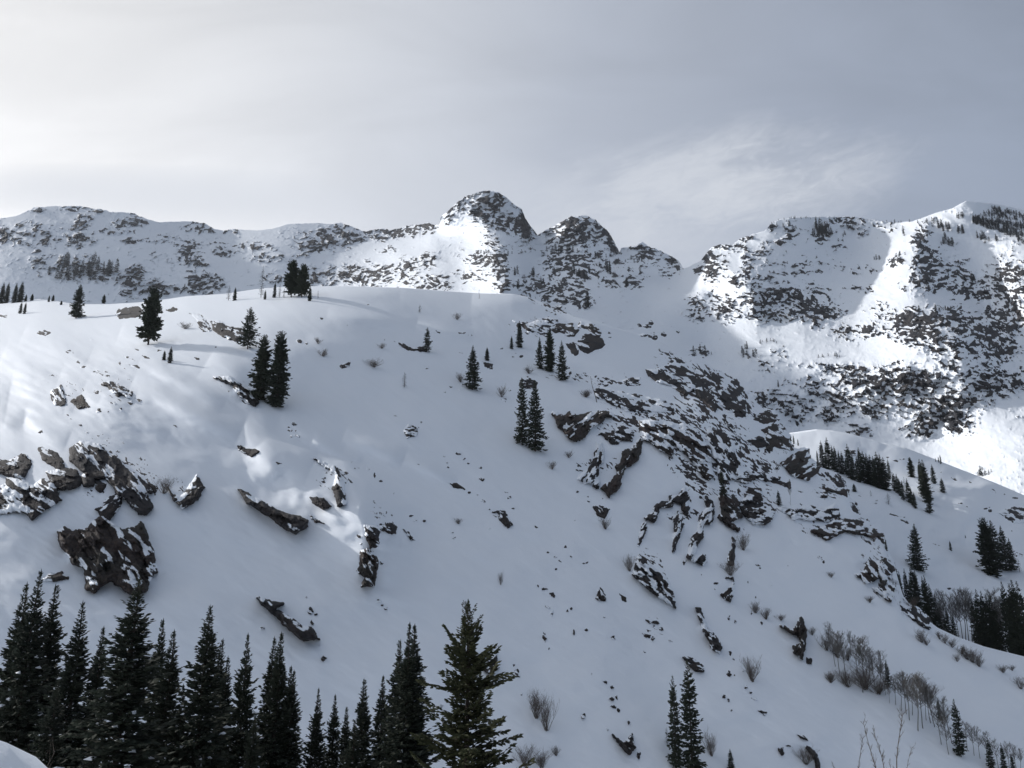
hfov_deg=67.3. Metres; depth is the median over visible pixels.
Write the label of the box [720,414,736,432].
rock outcrop
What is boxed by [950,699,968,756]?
conifer
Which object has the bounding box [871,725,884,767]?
twig shoot
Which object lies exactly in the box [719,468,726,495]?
conifer
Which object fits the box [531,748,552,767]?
bare bush
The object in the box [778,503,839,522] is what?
rock outcrop
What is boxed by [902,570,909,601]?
conifer
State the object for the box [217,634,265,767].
fir
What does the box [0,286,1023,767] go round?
hillside
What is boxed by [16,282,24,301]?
conifer
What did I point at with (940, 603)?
bare aspen
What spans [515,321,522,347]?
conifer
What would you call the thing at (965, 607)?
bare aspen
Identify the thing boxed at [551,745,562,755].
bare bush
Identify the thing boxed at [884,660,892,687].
conifer
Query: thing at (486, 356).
conifer
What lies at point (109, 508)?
rock outcrop
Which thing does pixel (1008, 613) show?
conifer
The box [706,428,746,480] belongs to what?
rock outcrop
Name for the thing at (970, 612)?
bare aspen
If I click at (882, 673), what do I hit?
bare aspen
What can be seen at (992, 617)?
conifer
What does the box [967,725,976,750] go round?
bare aspen
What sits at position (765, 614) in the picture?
bare bush
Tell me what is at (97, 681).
fir
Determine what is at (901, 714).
twig shoot
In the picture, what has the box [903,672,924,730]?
bare aspen
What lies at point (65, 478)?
rock outcrop
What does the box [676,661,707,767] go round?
conifer
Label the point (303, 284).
conifer
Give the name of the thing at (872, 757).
twig shoot
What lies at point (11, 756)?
foreground bank
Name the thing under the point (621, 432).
rock outcrop
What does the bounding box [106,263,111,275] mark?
conifer
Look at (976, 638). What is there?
conifer
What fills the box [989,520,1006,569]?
conifer
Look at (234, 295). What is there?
conifer
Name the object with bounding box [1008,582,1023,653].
conifer
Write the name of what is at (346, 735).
fir
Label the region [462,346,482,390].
conifer
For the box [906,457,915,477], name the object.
conifer
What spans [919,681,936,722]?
bare aspen
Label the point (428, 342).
conifer
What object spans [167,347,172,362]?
conifer
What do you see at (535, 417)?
conifer
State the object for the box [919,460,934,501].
conifer
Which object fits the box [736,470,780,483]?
rock outcrop
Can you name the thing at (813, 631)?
bare bush
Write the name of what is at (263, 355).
conifer
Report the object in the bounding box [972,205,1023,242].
ridge forest
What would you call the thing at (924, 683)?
bare aspen
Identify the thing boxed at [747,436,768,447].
rock outcrop
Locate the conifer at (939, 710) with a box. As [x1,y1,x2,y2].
[936,701,941,720]
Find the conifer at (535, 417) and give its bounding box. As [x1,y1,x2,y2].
[520,380,549,451]
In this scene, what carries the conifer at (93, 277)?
on the mountains
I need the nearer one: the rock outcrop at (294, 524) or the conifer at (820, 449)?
the rock outcrop at (294, 524)
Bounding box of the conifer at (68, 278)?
[66,267,71,279]
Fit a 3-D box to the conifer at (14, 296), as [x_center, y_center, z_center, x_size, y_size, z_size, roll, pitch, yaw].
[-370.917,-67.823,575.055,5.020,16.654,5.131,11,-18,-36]
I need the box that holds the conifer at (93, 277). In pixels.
[92,267,98,279]
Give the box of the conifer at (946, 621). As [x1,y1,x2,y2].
[944,610,952,633]
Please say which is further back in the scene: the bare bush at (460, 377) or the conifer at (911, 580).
the bare bush at (460, 377)
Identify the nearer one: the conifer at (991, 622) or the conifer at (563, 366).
the conifer at (991, 622)
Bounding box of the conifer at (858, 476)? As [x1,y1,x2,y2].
[854,457,861,481]
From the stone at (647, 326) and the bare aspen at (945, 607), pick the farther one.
the stone at (647, 326)
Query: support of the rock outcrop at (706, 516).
on the hillside
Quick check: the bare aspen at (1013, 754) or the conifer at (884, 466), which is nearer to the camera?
the bare aspen at (1013, 754)
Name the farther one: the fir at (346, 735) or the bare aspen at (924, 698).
the bare aspen at (924, 698)
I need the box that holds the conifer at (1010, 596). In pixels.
[1005,583,1023,655]
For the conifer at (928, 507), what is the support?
on the valley slope
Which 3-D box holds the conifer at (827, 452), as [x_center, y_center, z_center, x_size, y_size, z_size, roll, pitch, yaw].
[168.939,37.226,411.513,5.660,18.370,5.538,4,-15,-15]
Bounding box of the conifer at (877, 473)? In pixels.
[871,451,886,488]
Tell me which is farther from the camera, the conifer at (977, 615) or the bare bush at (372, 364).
the bare bush at (372, 364)
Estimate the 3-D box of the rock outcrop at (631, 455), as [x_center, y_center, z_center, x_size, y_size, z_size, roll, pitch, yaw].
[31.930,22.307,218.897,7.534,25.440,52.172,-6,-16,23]
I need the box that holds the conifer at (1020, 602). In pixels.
[1014,581,1023,652]
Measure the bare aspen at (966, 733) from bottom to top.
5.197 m
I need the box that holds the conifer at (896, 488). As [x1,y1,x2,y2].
[894,475,899,493]
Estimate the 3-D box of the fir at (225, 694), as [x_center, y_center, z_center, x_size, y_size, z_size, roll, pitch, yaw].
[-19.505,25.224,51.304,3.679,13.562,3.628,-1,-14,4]
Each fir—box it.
[0,569,53,753]
[0,581,31,737]
[14,584,67,741]
[26,602,102,767]
[29,681,70,767]
[54,576,187,767]
[78,627,111,767]
[130,618,168,765]
[141,629,187,767]
[154,684,189,767]
[163,605,240,767]
[200,639,227,765]
[207,657,234,767]
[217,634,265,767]
[243,713,264,767]
[250,636,280,766]
[256,631,296,767]
[278,671,307,767]
[282,665,303,766]
[300,689,333,767]
[324,694,344,767]
[337,707,351,767]
[340,720,366,767]
[344,679,378,767]
[368,676,387,767]
[373,640,402,767]
[378,623,437,767]
[409,600,536,767]
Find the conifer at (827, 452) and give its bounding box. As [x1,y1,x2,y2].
[823,440,831,469]
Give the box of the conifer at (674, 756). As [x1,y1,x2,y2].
[665,677,686,767]
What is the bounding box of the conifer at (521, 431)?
[513,378,530,444]
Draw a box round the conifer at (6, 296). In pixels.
[2,282,9,302]
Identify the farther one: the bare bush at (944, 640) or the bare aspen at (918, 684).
the bare bush at (944, 640)
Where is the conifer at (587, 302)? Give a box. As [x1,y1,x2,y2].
[584,292,589,306]
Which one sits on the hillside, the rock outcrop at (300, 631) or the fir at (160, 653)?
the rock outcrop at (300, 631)
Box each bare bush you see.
[155,475,175,493]
[179,322,192,328]
[316,349,327,355]
[365,359,382,366]
[455,373,466,381]
[496,384,508,396]
[497,570,503,584]
[510,741,540,766]
[522,366,533,373]
[527,687,543,718]
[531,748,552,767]
[534,692,559,730]
[545,462,555,468]
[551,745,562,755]
[600,517,610,528]
[621,554,635,571]
[702,725,716,755]
[716,559,741,574]
[733,533,749,549]
[741,655,761,681]
[750,600,759,612]
[758,607,771,619]
[791,746,819,764]
[807,627,817,634]
[816,631,833,650]
[824,636,840,657]
[825,671,833,682]
[825,673,837,682]
[832,669,860,686]
[840,648,852,660]
[841,657,883,689]
[856,676,891,694]
[869,532,878,541]
[905,595,919,608]
[914,628,927,642]
[925,681,941,697]
[939,634,948,643]
[946,638,957,647]
[957,646,975,659]
[962,649,982,662]
[972,650,985,666]
[997,663,1008,672]
[1009,676,1023,688]
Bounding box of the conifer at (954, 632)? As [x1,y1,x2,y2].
[951,615,959,635]
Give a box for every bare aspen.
[823,621,831,650]
[825,632,838,666]
[827,629,846,674]
[830,631,849,672]
[848,635,863,669]
[850,635,870,691]
[850,637,867,676]
[860,645,873,682]
[864,648,879,685]
[870,650,886,681]
[878,665,887,694]
[888,674,897,704]
[892,673,903,710]
[895,670,912,713]
[896,672,911,720]
[901,679,913,714]
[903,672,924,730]
[909,673,930,727]
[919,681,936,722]
[920,681,930,720]
[920,686,935,726]
[927,703,942,744]
[932,589,951,618]
[933,592,947,630]
[935,695,952,742]
[937,718,952,754]
[938,707,945,736]
[942,593,955,634]
[949,588,967,638]
[949,596,960,635]
[953,586,968,639]
[955,587,972,640]
[957,590,974,641]
[960,720,970,749]
[964,599,978,624]
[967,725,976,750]
[970,726,983,756]
[979,732,989,761]
[984,587,999,616]
[989,592,1004,646]
[990,737,999,767]
[991,600,1006,651]
[992,595,1006,638]
[1002,741,1010,767]
[1008,744,1019,765]
[1014,747,1022,767]
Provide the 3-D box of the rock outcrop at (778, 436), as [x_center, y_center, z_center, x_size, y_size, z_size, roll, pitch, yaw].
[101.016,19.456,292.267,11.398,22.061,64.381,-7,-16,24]
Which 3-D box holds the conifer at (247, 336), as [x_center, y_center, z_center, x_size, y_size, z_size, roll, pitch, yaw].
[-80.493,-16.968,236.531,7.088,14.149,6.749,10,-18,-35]
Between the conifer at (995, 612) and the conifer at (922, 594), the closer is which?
the conifer at (995, 612)
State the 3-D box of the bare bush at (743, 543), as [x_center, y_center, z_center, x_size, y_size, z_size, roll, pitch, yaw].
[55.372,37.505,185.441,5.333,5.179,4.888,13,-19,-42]
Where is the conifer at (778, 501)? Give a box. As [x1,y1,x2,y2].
[776,490,781,504]
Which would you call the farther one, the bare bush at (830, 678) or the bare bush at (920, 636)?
the bare bush at (920, 636)
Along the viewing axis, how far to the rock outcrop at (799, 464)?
259.81 m
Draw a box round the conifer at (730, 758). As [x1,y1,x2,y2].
[727,749,735,767]
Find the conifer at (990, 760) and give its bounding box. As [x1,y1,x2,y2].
[985,738,994,767]
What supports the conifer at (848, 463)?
on the valley slope
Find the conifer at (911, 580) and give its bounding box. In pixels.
[908,564,921,607]
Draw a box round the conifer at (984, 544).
[972,517,1002,576]
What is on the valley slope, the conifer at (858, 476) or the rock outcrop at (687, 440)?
the conifer at (858, 476)
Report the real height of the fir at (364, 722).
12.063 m
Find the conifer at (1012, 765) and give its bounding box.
[1010,754,1014,767]
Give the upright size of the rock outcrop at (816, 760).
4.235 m
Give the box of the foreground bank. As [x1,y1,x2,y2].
[0,741,46,767]
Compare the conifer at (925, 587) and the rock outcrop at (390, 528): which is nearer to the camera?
the rock outcrop at (390, 528)
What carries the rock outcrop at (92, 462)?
on the hillside
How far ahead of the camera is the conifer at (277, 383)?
192.17 m
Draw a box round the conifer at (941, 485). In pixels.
[939,478,944,492]
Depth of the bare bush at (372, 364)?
240.61 m
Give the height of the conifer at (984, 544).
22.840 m
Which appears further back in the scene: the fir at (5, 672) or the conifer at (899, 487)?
the conifer at (899, 487)
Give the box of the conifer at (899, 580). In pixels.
[898,571,903,594]
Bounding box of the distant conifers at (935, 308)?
[184,211,997,475]
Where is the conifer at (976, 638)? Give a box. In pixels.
[974,613,982,643]
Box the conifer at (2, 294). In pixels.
[0,282,5,303]
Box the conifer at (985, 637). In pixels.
[980,621,990,647]
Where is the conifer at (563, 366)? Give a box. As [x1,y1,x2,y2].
[555,340,569,379]
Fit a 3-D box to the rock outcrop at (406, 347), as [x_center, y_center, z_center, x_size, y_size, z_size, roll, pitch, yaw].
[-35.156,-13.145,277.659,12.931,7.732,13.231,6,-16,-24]
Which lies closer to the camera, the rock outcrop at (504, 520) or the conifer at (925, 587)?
the rock outcrop at (504, 520)
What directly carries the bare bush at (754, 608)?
on the hillside
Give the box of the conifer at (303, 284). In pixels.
[293,263,310,296]
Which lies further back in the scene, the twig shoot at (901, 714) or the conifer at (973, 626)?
the conifer at (973, 626)
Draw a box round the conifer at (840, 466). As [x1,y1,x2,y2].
[836,452,842,474]
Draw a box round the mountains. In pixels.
[0,190,1023,494]
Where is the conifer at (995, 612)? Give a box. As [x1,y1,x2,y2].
[992,607,1006,651]
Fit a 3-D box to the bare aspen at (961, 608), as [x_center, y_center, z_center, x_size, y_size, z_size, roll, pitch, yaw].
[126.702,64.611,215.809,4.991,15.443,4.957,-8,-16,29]
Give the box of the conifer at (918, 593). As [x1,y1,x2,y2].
[912,572,922,608]
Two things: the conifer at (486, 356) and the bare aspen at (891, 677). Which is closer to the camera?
the bare aspen at (891, 677)
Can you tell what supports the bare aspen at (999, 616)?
on the valley slope
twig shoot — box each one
[858,734,865,767]
[860,714,877,767]
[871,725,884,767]
[893,708,907,767]
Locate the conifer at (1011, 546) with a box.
[1006,539,1018,569]
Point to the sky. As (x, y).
(685, 129)
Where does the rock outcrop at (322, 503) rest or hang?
on the hillside
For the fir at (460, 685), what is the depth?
40.70 m
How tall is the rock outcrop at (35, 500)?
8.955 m
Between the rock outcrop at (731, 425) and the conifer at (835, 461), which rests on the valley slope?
the conifer at (835, 461)
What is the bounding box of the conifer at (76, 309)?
[68,284,86,317]
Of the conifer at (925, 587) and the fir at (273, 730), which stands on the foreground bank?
the fir at (273, 730)
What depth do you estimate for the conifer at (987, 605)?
208.21 m
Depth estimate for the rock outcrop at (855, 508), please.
245.61 m
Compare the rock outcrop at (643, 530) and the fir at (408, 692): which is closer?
the fir at (408, 692)
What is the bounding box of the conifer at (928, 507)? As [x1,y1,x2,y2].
[924,487,933,513]
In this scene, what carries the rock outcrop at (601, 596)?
on the hillside
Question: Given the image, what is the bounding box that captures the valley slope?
[789,429,1023,652]
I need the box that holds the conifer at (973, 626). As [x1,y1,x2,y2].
[969,598,978,642]
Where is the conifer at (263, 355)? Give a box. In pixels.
[247,334,273,400]
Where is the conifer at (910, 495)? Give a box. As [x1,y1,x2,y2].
[908,488,914,505]
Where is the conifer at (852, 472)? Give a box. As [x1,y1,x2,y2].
[849,453,857,480]
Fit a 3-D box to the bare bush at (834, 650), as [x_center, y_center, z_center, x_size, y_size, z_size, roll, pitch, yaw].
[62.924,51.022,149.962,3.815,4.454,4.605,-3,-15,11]
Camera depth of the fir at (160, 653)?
56.35 m
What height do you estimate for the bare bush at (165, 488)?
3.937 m
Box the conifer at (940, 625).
[936,601,944,629]
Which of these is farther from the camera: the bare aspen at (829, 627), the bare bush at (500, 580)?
the bare aspen at (829, 627)
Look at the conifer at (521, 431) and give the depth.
212.21 m
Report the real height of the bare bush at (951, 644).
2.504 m
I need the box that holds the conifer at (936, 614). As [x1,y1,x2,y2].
[932,594,943,628]
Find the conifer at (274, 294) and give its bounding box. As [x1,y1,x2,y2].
[272,282,275,297]
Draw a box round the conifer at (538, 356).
[534,337,544,368]
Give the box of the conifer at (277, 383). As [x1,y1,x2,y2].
[263,330,292,407]
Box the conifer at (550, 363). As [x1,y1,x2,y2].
[541,330,556,371]
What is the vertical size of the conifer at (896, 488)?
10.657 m
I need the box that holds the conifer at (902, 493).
[900,482,905,499]
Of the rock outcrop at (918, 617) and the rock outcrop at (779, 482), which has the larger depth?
the rock outcrop at (779, 482)
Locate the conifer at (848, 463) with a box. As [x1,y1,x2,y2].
[843,446,852,478]
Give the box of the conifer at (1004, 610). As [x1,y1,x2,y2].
[999,582,1013,651]
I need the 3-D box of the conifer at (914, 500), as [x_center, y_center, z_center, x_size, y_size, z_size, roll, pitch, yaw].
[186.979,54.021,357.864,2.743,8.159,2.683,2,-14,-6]
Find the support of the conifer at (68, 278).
on the mountains
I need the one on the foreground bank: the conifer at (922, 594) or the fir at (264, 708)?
the fir at (264, 708)
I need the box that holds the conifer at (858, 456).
[856,448,863,477]
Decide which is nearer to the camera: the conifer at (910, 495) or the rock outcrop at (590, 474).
the rock outcrop at (590, 474)
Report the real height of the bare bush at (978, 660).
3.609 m
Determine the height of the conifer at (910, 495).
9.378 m
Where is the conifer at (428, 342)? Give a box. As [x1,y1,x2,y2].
[422,329,432,351]
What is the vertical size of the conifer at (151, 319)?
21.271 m
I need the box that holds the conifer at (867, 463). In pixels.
[862,453,873,484]
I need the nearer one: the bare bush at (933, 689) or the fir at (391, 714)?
the fir at (391, 714)
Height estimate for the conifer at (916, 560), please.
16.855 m
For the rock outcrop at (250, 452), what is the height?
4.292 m
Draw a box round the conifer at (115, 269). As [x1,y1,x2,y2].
[114,259,118,272]
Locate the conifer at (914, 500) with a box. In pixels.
[911,493,917,508]
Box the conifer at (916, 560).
[905,524,929,571]
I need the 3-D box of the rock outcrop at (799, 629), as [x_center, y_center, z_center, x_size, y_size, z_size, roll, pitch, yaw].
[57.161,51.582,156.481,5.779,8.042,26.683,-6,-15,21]
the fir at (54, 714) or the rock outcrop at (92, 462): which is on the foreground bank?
the fir at (54, 714)
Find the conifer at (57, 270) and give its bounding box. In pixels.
[55,265,60,278]
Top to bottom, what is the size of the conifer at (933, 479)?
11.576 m
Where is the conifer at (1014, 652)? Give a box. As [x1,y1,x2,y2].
[1007,609,1023,655]
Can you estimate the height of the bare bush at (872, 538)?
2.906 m
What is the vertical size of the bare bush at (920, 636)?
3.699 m
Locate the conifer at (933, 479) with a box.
[930,464,936,483]
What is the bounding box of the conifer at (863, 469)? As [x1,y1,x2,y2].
[859,451,868,483]
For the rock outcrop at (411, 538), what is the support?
on the hillside
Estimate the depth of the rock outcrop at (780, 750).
117.69 m
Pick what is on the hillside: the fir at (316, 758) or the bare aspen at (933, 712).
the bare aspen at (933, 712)
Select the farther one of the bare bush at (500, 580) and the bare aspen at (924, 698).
the bare bush at (500, 580)
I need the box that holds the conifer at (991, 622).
[989,620,1000,648]
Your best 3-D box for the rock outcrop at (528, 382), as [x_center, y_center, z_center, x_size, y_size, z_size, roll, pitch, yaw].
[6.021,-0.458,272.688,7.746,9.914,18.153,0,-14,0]
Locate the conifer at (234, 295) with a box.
[232,287,236,300]
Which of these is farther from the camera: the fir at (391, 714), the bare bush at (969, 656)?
the bare bush at (969, 656)
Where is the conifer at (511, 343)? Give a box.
[509,336,513,348]
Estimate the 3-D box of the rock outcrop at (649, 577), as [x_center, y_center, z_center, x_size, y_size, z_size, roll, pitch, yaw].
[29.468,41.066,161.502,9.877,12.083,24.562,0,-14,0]
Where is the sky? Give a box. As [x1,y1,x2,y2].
[0,0,1023,268]
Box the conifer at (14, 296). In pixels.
[10,284,17,302]
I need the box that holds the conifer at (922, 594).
[920,576,928,614]
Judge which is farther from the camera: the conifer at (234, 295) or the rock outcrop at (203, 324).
the conifer at (234, 295)
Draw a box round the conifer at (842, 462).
[840,452,845,474]
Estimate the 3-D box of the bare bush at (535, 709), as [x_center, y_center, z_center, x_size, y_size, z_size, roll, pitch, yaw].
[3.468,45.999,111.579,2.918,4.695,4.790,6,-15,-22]
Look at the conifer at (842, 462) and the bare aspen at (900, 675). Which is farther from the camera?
the conifer at (842, 462)
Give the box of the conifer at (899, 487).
[897,479,901,495]
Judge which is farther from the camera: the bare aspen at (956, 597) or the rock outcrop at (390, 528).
the bare aspen at (956, 597)
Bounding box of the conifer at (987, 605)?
[983,595,999,649]
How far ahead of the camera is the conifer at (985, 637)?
207.72 m
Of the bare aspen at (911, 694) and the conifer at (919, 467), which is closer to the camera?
the bare aspen at (911, 694)
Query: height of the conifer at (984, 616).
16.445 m
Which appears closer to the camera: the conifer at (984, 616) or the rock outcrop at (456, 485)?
the rock outcrop at (456, 485)
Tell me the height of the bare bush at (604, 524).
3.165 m
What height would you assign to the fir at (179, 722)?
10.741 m
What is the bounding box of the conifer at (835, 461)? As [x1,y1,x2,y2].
[832,447,838,471]
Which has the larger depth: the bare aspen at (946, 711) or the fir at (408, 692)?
the bare aspen at (946, 711)
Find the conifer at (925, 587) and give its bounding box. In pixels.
[922,576,932,621]
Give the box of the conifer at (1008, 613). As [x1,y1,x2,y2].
[1004,592,1022,654]
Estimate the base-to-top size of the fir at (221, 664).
15.472 m
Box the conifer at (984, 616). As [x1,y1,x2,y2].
[979,591,994,648]
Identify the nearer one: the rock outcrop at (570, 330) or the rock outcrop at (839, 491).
the rock outcrop at (839, 491)
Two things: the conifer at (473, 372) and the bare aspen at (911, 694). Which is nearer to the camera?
the bare aspen at (911, 694)
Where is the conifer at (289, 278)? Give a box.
[282,259,299,296]
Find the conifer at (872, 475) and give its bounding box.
[870,456,878,486]
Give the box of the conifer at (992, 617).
[987,592,1004,650]
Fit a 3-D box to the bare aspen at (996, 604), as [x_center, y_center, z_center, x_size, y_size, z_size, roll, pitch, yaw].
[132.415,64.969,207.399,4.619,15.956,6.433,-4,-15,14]
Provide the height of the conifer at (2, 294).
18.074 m
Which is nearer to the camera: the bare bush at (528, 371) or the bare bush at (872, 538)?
the bare bush at (872, 538)
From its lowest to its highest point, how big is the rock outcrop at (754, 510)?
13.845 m
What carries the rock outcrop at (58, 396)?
on the hillside
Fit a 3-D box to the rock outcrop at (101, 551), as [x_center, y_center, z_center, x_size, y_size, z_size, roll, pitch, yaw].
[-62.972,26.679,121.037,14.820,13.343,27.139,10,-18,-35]
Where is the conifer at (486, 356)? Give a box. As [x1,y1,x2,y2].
[484,348,489,360]
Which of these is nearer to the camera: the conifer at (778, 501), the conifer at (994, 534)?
the conifer at (778, 501)
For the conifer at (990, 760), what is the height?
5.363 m
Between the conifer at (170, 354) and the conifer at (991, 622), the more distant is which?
the conifer at (170, 354)
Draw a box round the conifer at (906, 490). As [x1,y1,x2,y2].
[905,480,910,501]
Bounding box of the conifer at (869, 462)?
[867,455,873,484]
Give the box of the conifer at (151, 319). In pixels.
[135,286,163,344]
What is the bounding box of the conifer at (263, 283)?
[258,266,264,294]
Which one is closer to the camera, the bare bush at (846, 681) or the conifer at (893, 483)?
the bare bush at (846, 681)
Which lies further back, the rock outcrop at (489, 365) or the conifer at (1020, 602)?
the rock outcrop at (489, 365)
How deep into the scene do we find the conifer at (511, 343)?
309.93 m
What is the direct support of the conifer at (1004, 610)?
on the valley slope
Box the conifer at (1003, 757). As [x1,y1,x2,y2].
[1000,742,1007,767]
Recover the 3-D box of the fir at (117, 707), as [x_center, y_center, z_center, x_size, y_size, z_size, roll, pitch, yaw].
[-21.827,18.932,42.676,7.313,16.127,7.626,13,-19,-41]
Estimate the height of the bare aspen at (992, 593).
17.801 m
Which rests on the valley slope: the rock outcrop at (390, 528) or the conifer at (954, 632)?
the conifer at (954, 632)
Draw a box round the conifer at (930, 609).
[927,583,937,625]
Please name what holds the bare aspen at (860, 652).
on the hillside
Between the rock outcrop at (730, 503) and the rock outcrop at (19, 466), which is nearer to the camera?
the rock outcrop at (19, 466)
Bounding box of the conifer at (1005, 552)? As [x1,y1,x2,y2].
[996,527,1017,570]
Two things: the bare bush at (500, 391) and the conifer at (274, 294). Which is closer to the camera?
the bare bush at (500, 391)
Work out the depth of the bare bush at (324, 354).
238.30 m
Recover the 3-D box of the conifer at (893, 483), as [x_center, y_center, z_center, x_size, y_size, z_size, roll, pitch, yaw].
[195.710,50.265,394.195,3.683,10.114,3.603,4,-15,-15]
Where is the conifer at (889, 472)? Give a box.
[887,459,891,478]
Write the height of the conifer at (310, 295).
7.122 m
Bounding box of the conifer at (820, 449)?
[818,441,824,467]
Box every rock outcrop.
[0,312,7,317]
[0,453,31,478]
[0,477,61,520]
[37,329,50,335]
[37,446,64,468]
[40,571,68,581]
[46,467,81,490]
[50,385,66,406]
[57,516,157,594]
[69,440,153,515]
[70,394,89,408]
[94,494,121,520]
[95,480,106,492]
[101,380,132,398]
[115,306,142,318]
[147,480,157,494]
[166,307,177,311]
[167,474,204,509]
[189,312,211,331]
[210,320,245,341]
[213,376,258,406]
[237,445,259,456]
[237,489,308,534]
[256,596,319,641]
[309,496,330,509]
[310,515,324,523]
[314,458,346,506]
[340,361,350,368]
[356,548,378,587]
[363,524,380,549]
[379,521,396,534]
[398,343,426,351]
[403,424,418,438]
[403,529,413,540]
[449,482,464,489]
[483,362,492,369]
[496,510,512,528]
[512,316,557,336]
[519,376,537,388]
[550,321,601,336]
[551,410,614,441]
[565,342,578,355]
[575,333,604,353]
[577,442,604,488]
[593,505,609,518]
[594,386,673,412]
[595,587,605,600]
[596,423,633,444]
[600,436,642,497]
[612,733,635,754]
[619,593,626,601]
[620,377,641,385]
[632,554,675,608]
[637,521,647,546]
[638,415,713,479]
[644,487,689,522]
[645,358,696,395]
[672,511,683,552]
[682,656,704,672]
[686,495,714,565]
[693,362,717,402]
[695,370,745,417]
[695,607,722,652]
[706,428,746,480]
[717,484,742,532]
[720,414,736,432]
[720,576,734,601]
[727,537,735,565]
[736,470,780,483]
[739,487,774,524]
[743,390,755,417]
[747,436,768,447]
[753,408,779,423]
[761,422,793,450]
[771,480,790,488]
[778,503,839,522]
[778,747,783,755]
[779,617,806,659]
[780,447,820,480]
[797,734,807,740]
[805,745,819,767]
[806,657,811,663]
[810,518,885,543]
[817,486,849,497]
[825,470,845,487]
[843,449,856,455]
[850,501,859,514]
[854,557,895,601]
[900,603,932,629]
[998,506,1023,523]
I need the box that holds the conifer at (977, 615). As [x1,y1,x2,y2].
[973,589,988,644]
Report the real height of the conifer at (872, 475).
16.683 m
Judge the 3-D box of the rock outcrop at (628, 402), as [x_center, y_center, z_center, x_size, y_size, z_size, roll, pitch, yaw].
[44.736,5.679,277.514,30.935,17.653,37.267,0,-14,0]
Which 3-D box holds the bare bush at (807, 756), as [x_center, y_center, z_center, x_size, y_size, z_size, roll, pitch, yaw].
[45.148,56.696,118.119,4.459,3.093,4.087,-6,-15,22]
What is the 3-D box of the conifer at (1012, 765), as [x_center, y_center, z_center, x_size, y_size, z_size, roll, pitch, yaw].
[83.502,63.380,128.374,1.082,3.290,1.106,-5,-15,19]
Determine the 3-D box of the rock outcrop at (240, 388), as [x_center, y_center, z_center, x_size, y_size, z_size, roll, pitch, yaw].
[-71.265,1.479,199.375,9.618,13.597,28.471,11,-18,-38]
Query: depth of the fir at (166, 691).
51.13 m
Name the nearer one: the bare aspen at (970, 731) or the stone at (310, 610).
the stone at (310, 610)
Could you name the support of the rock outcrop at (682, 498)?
on the hillside
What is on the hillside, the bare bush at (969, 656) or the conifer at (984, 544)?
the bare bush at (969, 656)
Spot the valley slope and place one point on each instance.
(952, 520)
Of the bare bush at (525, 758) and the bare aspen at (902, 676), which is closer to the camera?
the bare bush at (525, 758)
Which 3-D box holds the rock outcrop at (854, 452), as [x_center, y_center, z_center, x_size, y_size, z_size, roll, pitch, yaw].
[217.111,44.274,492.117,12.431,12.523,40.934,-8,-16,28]
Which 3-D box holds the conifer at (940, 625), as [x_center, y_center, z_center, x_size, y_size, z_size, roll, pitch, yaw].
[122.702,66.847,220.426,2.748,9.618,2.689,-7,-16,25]
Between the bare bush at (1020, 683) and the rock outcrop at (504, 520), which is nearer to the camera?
the bare bush at (1020, 683)
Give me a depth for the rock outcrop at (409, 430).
196.12 m
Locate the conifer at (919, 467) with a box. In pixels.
[916,459,921,492]
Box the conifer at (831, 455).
[830,446,834,469]
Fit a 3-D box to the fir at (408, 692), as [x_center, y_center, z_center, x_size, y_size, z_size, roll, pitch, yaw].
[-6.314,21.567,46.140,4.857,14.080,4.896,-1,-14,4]
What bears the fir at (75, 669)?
on the foreground bank
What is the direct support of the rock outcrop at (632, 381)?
on the hillside
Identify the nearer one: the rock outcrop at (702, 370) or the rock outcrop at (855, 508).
the rock outcrop at (855, 508)
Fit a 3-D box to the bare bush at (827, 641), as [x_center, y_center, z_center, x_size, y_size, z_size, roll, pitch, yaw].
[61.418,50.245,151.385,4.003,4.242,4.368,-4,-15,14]
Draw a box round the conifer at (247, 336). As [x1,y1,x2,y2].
[237,307,260,348]
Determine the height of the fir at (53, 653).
21.191 m
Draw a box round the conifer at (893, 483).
[892,474,895,490]
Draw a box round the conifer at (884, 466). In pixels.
[880,457,891,490]
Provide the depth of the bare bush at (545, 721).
109.04 m
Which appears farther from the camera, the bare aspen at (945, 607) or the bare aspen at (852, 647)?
the bare aspen at (945, 607)
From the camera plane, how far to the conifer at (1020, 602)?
204.00 m
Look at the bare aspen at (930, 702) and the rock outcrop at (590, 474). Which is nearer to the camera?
the bare aspen at (930, 702)
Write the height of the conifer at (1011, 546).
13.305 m
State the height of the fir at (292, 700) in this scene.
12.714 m
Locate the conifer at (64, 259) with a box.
[61,254,67,266]
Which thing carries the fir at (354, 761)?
on the foreground bank
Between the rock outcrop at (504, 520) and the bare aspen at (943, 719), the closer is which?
the bare aspen at (943, 719)
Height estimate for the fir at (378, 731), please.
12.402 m
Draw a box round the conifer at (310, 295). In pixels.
[307,286,311,300]
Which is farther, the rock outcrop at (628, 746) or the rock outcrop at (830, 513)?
the rock outcrop at (830, 513)
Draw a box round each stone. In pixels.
[307,607,313,613]
[643,324,651,327]
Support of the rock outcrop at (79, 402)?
on the hillside
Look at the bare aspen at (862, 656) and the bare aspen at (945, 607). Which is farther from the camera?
the bare aspen at (945, 607)
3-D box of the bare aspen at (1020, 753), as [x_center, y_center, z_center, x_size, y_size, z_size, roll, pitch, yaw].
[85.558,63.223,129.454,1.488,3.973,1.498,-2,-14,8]
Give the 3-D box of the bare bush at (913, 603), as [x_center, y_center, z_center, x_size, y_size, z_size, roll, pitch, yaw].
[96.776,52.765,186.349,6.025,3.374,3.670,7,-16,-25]
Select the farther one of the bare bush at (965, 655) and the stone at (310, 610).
the bare bush at (965, 655)

